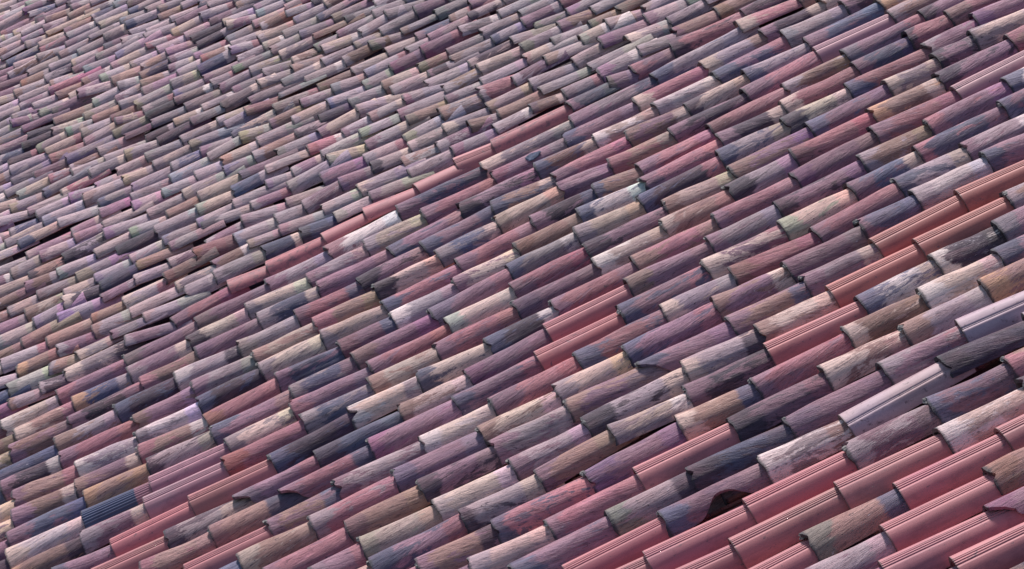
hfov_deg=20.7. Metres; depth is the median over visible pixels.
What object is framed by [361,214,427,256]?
barrel tile
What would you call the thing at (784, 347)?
ribbed tile
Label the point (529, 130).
smooth tile
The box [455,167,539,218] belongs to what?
barrel tile
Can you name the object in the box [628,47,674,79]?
barrel tile
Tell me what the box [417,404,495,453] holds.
barrel tile
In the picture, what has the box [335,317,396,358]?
barrel tile
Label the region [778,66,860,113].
barrel tile
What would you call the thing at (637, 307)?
barrel tile
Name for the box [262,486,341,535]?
barrel tile
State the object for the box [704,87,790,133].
barrel tile
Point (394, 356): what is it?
barrel tile
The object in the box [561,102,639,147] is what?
barrel tile
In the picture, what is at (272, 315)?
barrel tile
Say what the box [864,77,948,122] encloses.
barrel tile
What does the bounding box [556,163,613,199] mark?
barrel tile
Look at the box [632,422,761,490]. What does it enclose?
ribbed tile
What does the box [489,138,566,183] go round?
barrel tile
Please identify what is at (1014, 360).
barrel tile
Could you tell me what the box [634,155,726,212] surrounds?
barrel tile
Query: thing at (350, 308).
barrel tile
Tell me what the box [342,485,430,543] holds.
barrel tile
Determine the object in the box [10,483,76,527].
barrel tile
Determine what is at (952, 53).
barrel tile
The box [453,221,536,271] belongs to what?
barrel tile
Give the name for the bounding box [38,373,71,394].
barrel tile
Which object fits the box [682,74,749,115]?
barrel tile
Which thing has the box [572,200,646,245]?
barrel tile
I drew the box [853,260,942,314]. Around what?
barrel tile
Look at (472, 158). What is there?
ribbed tile
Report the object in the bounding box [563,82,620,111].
barrel tile
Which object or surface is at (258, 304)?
barrel tile
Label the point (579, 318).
ribbed tile
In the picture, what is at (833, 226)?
barrel tile
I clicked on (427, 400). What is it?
barrel tile
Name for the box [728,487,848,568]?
ribbed tile
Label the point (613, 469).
barrel tile
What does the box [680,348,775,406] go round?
barrel tile
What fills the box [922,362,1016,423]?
barrel tile
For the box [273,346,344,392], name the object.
barrel tile
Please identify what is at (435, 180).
smooth tile
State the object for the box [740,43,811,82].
barrel tile
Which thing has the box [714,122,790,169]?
barrel tile
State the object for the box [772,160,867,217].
barrel tile
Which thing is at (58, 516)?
barrel tile
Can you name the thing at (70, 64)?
weathered roof tiles
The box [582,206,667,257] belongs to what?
barrel tile
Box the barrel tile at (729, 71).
[709,36,790,83]
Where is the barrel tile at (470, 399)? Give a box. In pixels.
[451,356,543,415]
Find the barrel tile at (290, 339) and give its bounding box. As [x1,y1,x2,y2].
[250,322,317,362]
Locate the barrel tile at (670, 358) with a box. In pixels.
[634,321,736,370]
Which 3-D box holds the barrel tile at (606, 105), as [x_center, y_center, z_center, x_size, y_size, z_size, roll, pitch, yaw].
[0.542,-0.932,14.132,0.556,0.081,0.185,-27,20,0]
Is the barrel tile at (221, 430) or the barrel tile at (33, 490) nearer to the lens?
the barrel tile at (221, 430)
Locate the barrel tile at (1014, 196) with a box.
[999,183,1023,209]
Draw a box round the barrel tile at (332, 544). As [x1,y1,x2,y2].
[261,527,358,568]
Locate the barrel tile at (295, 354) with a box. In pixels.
[255,334,337,381]
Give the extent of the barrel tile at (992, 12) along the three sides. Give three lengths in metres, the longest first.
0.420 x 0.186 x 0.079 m
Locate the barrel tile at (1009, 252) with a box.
[990,235,1023,266]
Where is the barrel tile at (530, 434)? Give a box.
[486,405,580,464]
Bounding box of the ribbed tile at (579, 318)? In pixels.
[542,284,632,341]
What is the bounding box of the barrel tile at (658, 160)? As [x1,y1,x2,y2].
[634,128,716,174]
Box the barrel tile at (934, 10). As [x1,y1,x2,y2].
[916,0,964,20]
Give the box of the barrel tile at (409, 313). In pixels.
[388,283,459,329]
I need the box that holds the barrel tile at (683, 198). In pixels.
[660,170,736,214]
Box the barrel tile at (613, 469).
[579,422,708,492]
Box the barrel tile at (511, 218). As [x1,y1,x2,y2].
[491,186,564,234]
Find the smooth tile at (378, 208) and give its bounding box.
[362,187,419,220]
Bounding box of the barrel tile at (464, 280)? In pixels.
[450,248,519,291]
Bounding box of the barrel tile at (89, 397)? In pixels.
[71,373,132,411]
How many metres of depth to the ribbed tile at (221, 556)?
11.45 m
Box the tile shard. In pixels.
[525,151,540,160]
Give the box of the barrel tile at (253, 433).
[223,407,296,451]
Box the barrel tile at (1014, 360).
[1000,347,1023,379]
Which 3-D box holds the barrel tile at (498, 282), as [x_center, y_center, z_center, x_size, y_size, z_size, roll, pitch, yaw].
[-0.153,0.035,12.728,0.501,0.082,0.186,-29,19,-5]
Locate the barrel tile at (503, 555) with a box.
[466,525,555,568]
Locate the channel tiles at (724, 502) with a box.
[0,0,1023,568]
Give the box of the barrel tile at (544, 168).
[532,138,597,179]
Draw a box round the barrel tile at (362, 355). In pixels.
[349,314,439,369]
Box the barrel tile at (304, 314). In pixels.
[292,281,365,326]
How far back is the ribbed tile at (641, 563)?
9.79 m
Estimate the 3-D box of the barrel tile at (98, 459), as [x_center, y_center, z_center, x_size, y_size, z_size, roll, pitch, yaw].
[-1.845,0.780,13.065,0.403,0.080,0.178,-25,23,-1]
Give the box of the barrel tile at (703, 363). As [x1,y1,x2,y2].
[679,329,765,381]
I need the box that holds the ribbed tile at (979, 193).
[953,160,1023,211]
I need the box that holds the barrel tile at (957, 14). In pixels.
[942,0,1000,26]
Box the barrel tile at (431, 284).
[379,264,462,312]
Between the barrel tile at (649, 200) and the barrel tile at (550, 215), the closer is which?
the barrel tile at (649, 200)
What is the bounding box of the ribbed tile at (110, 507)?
[81,482,151,528]
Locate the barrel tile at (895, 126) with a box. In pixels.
[866,90,961,143]
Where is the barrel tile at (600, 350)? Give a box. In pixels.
[572,309,667,369]
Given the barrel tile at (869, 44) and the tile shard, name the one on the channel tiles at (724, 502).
the barrel tile at (869, 44)
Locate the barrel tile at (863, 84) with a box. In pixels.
[843,48,931,98]
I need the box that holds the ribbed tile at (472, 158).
[452,143,495,169]
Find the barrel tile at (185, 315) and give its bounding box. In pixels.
[169,287,250,327]
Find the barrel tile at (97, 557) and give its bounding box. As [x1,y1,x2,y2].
[51,545,115,568]
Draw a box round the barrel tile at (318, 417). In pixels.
[298,383,374,433]
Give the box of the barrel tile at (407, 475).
[389,432,487,492]
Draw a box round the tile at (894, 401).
[837,362,975,436]
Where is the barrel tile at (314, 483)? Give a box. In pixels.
[277,445,375,497]
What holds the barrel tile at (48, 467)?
on the channel tiles at (724, 502)
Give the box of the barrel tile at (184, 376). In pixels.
[173,345,241,390]
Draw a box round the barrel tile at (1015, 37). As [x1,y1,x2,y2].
[1002,25,1023,51]
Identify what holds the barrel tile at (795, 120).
on the channel tiles at (724, 502)
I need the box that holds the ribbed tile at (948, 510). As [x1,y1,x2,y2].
[878,474,1023,551]
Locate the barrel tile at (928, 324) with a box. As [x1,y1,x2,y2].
[896,285,1014,345]
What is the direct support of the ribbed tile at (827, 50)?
on the channel tiles at (724, 502)
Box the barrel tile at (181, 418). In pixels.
[132,402,202,443]
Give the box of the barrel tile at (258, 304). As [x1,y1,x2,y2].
[244,277,311,319]
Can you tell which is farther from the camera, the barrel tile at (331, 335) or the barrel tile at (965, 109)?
the barrel tile at (331, 335)
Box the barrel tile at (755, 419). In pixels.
[725,371,854,441]
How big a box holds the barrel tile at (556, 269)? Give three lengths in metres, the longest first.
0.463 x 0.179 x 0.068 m
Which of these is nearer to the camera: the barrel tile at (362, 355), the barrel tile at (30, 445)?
the barrel tile at (362, 355)
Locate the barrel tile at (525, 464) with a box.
[505,424,591,480]
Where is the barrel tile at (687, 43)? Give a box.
[668,12,744,58]
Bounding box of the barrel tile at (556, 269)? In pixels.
[508,247,590,298]
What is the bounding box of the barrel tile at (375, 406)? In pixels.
[346,376,422,429]
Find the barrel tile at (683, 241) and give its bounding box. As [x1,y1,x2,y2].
[628,219,719,270]
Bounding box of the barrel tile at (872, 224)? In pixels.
[852,195,940,238]
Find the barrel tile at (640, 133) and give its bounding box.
[623,106,690,147]
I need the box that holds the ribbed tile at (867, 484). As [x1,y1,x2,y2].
[833,433,952,509]
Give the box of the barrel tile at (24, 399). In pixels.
[6,388,55,410]
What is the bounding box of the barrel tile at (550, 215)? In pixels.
[528,189,596,230]
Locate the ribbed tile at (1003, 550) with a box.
[948,522,1023,568]
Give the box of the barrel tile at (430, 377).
[415,343,492,392]
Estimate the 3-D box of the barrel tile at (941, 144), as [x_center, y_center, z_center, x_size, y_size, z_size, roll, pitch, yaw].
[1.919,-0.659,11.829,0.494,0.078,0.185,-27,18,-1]
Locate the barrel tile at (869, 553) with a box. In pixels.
[805,531,896,568]
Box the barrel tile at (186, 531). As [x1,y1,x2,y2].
[163,498,256,548]
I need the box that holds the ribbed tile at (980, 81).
[949,50,1023,98]
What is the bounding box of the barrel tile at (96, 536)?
[79,504,149,554]
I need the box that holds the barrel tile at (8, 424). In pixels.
[0,395,59,436]
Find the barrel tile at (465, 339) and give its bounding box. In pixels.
[431,307,520,360]
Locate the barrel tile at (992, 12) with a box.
[968,0,1023,25]
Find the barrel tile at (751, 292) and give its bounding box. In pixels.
[709,267,796,321]
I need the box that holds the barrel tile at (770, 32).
[757,1,825,43]
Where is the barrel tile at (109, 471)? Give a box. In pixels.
[74,452,141,498]
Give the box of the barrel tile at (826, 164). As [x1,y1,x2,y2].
[788,131,879,187]
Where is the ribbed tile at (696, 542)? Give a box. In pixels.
[642,504,756,568]
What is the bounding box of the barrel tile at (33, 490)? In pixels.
[10,465,78,506]
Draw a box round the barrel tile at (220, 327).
[185,308,250,350]
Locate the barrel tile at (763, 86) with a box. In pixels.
[739,51,822,101]
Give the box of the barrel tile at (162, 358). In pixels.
[125,340,192,383]
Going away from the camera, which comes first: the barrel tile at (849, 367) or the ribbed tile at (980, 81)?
the barrel tile at (849, 367)
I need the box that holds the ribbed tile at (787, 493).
[742,451,857,523]
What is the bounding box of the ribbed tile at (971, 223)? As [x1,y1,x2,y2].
[911,196,1013,260]
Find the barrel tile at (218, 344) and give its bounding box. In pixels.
[193,318,261,359]
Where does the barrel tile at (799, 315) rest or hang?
on the channel tiles at (724, 502)
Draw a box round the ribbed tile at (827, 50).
[812,14,895,62]
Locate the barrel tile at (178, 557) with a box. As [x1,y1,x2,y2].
[139,532,215,568]
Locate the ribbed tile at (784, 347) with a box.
[763,301,867,365]
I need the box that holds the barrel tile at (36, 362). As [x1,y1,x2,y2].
[15,344,79,377]
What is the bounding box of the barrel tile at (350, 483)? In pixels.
[330,441,425,499]
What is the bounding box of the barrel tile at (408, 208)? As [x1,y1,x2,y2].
[395,166,487,220]
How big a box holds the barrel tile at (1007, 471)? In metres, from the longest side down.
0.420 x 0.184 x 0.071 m
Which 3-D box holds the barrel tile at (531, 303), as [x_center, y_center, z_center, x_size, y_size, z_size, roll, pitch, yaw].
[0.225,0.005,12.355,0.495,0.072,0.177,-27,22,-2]
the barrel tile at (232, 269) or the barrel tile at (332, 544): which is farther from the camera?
the barrel tile at (232, 269)
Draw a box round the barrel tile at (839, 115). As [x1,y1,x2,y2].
[802,84,892,136]
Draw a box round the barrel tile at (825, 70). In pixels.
[779,54,849,94]
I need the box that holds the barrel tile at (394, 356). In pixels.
[365,324,451,373]
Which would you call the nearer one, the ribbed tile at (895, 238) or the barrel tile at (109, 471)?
the ribbed tile at (895, 238)
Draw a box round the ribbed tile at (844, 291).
[825,243,926,307]
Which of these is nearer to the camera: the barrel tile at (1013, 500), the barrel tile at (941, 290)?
the barrel tile at (1013, 500)
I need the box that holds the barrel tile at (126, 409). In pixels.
[112,377,179,423]
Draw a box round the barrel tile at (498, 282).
[426,268,512,326]
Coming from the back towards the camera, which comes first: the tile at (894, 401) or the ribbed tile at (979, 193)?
the ribbed tile at (979, 193)
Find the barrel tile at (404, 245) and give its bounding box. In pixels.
[385,209,463,256]
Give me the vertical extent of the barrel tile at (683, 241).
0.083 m
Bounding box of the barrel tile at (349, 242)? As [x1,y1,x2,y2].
[322,210,401,258]
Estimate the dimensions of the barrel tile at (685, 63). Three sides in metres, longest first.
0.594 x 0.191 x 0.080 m
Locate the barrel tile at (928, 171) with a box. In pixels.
[890,147,971,197]
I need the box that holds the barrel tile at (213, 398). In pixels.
[195,368,265,413]
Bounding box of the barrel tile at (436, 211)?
[419,177,496,224]
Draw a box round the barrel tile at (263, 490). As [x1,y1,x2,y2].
[232,455,320,502]
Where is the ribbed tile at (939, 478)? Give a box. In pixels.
[892,433,1012,509]
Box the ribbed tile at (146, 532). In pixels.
[109,501,194,556]
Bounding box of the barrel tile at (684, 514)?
[656,463,771,537]
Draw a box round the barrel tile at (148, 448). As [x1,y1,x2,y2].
[135,418,209,464]
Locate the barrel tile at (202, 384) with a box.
[189,355,257,396]
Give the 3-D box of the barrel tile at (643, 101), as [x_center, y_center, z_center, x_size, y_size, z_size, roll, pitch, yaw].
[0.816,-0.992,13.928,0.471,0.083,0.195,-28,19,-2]
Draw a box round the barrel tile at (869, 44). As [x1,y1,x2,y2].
[839,13,925,61]
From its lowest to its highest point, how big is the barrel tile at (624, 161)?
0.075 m
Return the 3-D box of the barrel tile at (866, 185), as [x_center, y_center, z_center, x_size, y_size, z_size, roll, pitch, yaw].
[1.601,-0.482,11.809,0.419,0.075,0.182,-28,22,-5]
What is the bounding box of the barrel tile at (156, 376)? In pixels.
[138,351,198,389]
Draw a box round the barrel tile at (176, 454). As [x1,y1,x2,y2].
[145,431,216,475]
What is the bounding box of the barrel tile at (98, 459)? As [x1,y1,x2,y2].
[74,436,137,476]
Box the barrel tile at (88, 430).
[53,409,129,451]
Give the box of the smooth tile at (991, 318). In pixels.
[954,291,1023,342]
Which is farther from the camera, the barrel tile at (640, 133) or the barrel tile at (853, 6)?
the barrel tile at (853, 6)
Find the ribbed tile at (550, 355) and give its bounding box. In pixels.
[533,312,625,370]
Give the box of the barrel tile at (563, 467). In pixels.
[533,429,639,492]
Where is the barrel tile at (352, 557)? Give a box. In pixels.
[307,542,366,568]
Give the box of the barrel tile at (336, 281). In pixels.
[315,250,394,297]
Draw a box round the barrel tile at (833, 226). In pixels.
[808,183,904,242]
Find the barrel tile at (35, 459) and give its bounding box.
[0,445,57,480]
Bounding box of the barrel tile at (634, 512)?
[604,472,697,535]
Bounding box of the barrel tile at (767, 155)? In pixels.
[726,127,814,178]
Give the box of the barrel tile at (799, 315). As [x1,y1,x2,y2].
[753,290,839,341]
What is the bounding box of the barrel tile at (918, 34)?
[901,14,953,49]
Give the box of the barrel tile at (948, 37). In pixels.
[919,19,977,51]
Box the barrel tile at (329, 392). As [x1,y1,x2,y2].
[288,367,372,420]
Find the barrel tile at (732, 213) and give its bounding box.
[710,177,800,229]
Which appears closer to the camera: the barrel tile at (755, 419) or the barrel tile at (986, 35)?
the barrel tile at (755, 419)
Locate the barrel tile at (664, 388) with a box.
[580,367,689,437]
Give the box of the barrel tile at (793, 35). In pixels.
[779,4,849,48]
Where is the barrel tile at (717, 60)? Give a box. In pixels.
[697,33,767,75]
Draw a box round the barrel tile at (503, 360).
[462,328,551,385]
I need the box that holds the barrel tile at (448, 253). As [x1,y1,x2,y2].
[433,221,501,267]
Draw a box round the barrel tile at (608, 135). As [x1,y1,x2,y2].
[591,106,659,148]
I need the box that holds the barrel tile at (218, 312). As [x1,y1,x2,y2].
[194,284,270,329]
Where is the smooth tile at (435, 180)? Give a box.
[412,164,479,193]
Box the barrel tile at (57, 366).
[48,347,108,375]
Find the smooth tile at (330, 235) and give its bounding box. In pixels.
[320,212,388,243]
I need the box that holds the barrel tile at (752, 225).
[703,205,782,252]
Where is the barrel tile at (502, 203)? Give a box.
[489,176,555,215]
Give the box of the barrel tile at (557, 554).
[507,516,619,568]
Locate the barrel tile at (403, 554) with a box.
[366,514,488,568]
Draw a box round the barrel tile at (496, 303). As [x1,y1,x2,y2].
[442,287,516,333]
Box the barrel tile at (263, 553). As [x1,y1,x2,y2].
[236,522,317,568]
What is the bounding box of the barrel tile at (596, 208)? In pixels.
[575,181,645,222]
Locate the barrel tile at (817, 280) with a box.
[797,243,882,296]
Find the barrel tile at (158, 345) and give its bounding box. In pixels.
[121,321,197,365]
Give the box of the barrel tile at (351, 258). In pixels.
[305,245,369,287]
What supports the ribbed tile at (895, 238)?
on the channel tiles at (724, 502)
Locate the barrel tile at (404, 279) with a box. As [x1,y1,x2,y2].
[371,254,454,300]
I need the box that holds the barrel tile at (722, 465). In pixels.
[685,424,795,491]
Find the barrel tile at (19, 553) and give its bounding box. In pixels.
[4,516,84,568]
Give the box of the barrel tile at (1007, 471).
[981,447,1023,494]
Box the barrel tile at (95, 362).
[62,340,147,381]
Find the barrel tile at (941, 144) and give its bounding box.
[911,107,1009,162]
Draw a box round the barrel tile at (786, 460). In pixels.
[756,419,854,483]
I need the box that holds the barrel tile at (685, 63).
[649,26,759,84]
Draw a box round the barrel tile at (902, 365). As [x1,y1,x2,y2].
[875,325,967,384]
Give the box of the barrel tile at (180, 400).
[130,386,196,428]
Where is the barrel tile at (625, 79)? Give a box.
[606,69,648,90]
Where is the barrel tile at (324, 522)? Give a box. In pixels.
[306,475,398,539]
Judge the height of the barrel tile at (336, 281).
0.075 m
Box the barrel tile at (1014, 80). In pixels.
[999,67,1023,92]
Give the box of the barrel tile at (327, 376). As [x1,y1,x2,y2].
[288,356,359,398]
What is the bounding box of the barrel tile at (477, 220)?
[418,206,493,256]
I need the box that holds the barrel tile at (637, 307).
[614,265,712,324]
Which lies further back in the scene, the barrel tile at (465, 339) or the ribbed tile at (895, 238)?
the barrel tile at (465, 339)
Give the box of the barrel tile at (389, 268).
[355,246,429,292]
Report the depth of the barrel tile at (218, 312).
14.01 m
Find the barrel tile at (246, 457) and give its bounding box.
[220,420,307,475]
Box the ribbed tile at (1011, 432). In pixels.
[993,414,1023,450]
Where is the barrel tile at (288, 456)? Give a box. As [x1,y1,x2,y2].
[266,412,375,473]
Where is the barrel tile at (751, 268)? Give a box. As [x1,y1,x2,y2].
[727,232,822,285]
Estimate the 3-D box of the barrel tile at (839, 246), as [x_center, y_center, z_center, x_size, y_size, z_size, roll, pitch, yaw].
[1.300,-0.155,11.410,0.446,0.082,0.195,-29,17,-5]
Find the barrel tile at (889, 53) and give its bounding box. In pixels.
[849,36,918,74]
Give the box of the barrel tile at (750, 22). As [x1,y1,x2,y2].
[732,0,802,32]
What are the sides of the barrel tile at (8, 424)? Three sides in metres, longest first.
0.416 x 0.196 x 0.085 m
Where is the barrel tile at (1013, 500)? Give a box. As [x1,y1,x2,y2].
[982,486,1023,514]
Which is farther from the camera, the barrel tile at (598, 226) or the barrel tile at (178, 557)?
the barrel tile at (598, 226)
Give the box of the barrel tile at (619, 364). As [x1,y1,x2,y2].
[551,351,636,405]
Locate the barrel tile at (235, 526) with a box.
[207,492,308,548]
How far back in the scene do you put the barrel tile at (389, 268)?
13.46 m
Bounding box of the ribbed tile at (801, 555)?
[749,539,842,568]
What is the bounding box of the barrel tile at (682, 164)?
[637,139,722,190]
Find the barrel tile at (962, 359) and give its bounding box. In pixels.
[934,320,1023,377]
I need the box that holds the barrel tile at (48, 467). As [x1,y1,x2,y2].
[0,455,61,500]
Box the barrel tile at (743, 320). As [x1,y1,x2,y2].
[724,281,811,335]
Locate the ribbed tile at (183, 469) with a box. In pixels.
[148,443,230,492]
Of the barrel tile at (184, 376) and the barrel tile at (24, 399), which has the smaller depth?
the barrel tile at (184, 376)
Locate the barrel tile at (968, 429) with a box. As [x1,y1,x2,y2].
[931,387,1023,453]
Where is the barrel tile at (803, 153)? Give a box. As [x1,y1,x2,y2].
[788,112,876,166]
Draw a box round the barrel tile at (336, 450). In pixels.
[313,411,402,467]
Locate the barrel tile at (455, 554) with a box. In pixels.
[414,524,499,568]
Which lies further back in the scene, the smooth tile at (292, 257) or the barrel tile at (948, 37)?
the smooth tile at (292, 257)
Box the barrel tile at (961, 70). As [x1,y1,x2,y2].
[931,39,1018,91]
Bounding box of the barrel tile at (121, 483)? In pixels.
[82,463,149,507]
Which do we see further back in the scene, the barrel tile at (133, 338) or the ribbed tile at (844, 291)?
the barrel tile at (133, 338)
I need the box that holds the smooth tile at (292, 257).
[265,236,326,275]
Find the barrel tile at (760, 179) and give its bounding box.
[721,153,798,201]
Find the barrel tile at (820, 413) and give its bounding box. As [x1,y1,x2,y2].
[781,369,892,438]
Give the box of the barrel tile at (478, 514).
[458,474,564,533]
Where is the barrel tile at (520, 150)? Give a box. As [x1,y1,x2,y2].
[479,120,573,177]
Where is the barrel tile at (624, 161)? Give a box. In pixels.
[606,131,677,174]
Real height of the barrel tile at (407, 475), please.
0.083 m
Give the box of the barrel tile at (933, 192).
[907,156,992,211]
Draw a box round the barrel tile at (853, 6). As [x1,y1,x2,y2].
[837,0,872,14]
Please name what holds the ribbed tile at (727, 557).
on the channel tiles at (724, 502)
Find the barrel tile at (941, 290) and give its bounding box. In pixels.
[915,254,1003,308]
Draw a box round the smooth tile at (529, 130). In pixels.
[490,105,585,153]
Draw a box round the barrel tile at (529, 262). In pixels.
[504,232,581,279]
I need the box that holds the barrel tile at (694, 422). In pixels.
[674,383,762,440]
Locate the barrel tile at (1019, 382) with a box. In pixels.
[1014,376,1023,388]
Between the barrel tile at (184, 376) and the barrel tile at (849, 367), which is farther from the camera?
the barrel tile at (184, 376)
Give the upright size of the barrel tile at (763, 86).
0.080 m
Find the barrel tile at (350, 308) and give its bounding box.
[311,289,380,333]
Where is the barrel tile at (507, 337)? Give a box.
[483,306,558,354]
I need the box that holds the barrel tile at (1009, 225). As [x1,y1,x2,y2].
[990,206,1023,241]
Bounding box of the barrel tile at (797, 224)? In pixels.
[776,189,857,240]
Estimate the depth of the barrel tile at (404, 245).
13.65 m
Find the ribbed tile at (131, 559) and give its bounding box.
[91,536,168,568]
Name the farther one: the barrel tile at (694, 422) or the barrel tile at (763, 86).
the barrel tile at (763, 86)
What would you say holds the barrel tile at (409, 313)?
on the channel tiles at (724, 502)
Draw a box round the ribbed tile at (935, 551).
[877,509,1023,568]
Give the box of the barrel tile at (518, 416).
[474,391,561,446]
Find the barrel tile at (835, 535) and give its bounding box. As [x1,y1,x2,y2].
[798,488,909,561]
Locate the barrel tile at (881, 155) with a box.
[855,124,932,172]
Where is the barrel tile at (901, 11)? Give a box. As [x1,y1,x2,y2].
[884,0,937,23]
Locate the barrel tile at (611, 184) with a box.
[591,167,643,198]
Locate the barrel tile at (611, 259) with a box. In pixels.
[590,226,669,275]
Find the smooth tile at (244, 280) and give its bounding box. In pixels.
[226,266,269,293]
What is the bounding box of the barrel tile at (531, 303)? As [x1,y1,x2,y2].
[509,263,601,319]
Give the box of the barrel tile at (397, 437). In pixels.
[365,400,462,459]
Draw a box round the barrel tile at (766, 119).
[714,104,786,145]
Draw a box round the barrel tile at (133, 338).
[124,319,192,346]
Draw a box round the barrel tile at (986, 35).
[966,9,1023,50]
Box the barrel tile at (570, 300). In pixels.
[548,262,637,315]
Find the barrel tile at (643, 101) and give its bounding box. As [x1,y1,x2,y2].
[631,65,708,112]
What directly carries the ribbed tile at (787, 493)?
on the channel tiles at (724, 502)
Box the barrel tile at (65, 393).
[55,359,127,405]
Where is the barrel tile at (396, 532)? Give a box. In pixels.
[356,505,441,560]
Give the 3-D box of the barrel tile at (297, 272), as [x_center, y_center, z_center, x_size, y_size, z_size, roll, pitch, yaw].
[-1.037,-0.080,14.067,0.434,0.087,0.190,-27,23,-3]
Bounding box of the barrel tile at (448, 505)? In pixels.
[430,464,519,521]
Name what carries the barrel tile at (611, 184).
on the channel tiles at (724, 502)
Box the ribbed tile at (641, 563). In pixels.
[616,556,650,568]
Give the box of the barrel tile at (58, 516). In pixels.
[5,496,86,546]
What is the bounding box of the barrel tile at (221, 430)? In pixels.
[208,390,292,445]
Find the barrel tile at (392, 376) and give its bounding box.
[365,347,439,393]
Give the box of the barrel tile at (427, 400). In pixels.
[396,374,472,421]
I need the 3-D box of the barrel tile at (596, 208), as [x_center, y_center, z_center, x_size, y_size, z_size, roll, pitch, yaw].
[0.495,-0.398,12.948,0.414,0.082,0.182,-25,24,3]
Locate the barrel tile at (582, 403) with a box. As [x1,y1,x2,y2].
[562,366,671,422]
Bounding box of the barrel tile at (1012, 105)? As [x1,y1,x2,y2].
[996,88,1023,119]
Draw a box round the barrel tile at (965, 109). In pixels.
[922,81,1012,135]
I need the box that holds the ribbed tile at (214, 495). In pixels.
[187,460,277,515]
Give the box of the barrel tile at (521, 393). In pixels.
[487,356,582,416]
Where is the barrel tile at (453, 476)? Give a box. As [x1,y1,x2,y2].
[415,446,506,502]
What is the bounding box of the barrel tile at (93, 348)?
[74,330,136,360]
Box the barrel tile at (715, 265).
[699,225,807,279]
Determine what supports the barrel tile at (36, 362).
on the channel tiles at (724, 502)
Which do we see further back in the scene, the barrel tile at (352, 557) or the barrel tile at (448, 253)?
the barrel tile at (448, 253)
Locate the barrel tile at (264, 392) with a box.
[202,378,280,427]
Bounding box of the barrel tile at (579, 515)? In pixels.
[542,474,644,539]
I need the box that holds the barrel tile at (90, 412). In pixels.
[66,382,143,428]
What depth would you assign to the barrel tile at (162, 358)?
13.80 m
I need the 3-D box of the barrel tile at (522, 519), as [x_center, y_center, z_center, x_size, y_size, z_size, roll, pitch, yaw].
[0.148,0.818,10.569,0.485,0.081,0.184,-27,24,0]
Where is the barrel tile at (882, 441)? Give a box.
[841,403,941,469]
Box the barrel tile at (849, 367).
[816,330,910,390]
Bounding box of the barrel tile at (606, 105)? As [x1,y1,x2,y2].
[568,77,657,127]
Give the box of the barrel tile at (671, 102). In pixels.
[650,75,721,114]
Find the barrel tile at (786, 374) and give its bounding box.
[747,332,854,399]
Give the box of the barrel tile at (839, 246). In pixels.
[779,225,867,282]
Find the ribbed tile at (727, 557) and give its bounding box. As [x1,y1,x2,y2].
[676,544,766,568]
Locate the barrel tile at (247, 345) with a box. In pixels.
[236,315,300,357]
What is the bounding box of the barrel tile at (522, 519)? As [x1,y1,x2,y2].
[490,477,595,543]
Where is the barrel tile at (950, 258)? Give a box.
[927,226,1006,274]
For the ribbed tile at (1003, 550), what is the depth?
8.81 m
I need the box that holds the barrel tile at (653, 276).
[622,241,714,296]
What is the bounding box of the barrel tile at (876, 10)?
[802,2,884,50]
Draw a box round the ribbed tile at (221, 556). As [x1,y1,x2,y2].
[183,526,273,568]
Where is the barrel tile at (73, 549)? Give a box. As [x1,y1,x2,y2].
[12,537,104,568]
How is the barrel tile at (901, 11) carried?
on the channel tiles at (724, 502)
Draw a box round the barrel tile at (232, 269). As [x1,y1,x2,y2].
[212,249,265,284]
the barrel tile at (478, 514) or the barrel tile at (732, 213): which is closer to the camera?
the barrel tile at (478, 514)
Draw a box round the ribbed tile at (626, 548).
[561,517,693,568]
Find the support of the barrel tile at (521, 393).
on the channel tiles at (724, 502)
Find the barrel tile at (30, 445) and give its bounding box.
[8,420,71,463]
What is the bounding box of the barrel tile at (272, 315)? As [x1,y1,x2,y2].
[255,286,319,329]
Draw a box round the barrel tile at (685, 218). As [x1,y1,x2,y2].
[658,189,734,236]
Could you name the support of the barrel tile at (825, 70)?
on the channel tiles at (724, 502)
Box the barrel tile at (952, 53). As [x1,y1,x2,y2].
[928,35,1001,68]
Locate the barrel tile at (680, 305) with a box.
[658,273,736,322]
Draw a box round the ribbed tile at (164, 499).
[142,462,229,518]
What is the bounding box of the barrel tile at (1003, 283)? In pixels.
[976,258,1023,302]
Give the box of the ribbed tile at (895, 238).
[868,194,968,257]
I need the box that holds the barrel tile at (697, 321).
[621,302,725,367]
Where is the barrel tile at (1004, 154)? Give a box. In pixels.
[978,133,1023,172]
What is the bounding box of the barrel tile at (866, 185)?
[842,151,923,201]
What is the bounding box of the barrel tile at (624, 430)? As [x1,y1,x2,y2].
[606,393,693,445]
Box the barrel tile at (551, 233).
[511,213,582,256]
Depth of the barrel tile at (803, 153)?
12.35 m
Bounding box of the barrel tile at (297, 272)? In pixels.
[264,250,332,291]
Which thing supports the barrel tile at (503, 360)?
on the channel tiles at (724, 502)
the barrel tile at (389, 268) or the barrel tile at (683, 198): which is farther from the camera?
the barrel tile at (389, 268)
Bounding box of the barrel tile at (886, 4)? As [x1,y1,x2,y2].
[872,0,905,9]
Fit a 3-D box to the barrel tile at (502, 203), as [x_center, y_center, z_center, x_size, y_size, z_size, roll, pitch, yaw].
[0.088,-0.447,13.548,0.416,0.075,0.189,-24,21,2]
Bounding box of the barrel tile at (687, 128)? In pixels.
[666,93,748,142]
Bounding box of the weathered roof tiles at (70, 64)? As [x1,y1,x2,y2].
[0,0,1023,568]
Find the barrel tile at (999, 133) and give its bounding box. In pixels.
[958,114,1023,160]
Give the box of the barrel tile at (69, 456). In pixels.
[58,421,139,469]
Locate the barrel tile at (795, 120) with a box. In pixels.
[779,88,852,133]
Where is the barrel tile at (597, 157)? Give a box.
[549,137,631,185]
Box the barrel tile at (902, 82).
[880,58,941,96]
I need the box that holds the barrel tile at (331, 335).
[319,305,389,350]
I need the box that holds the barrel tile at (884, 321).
[840,294,929,348]
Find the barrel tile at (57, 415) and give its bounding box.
[12,401,74,440]

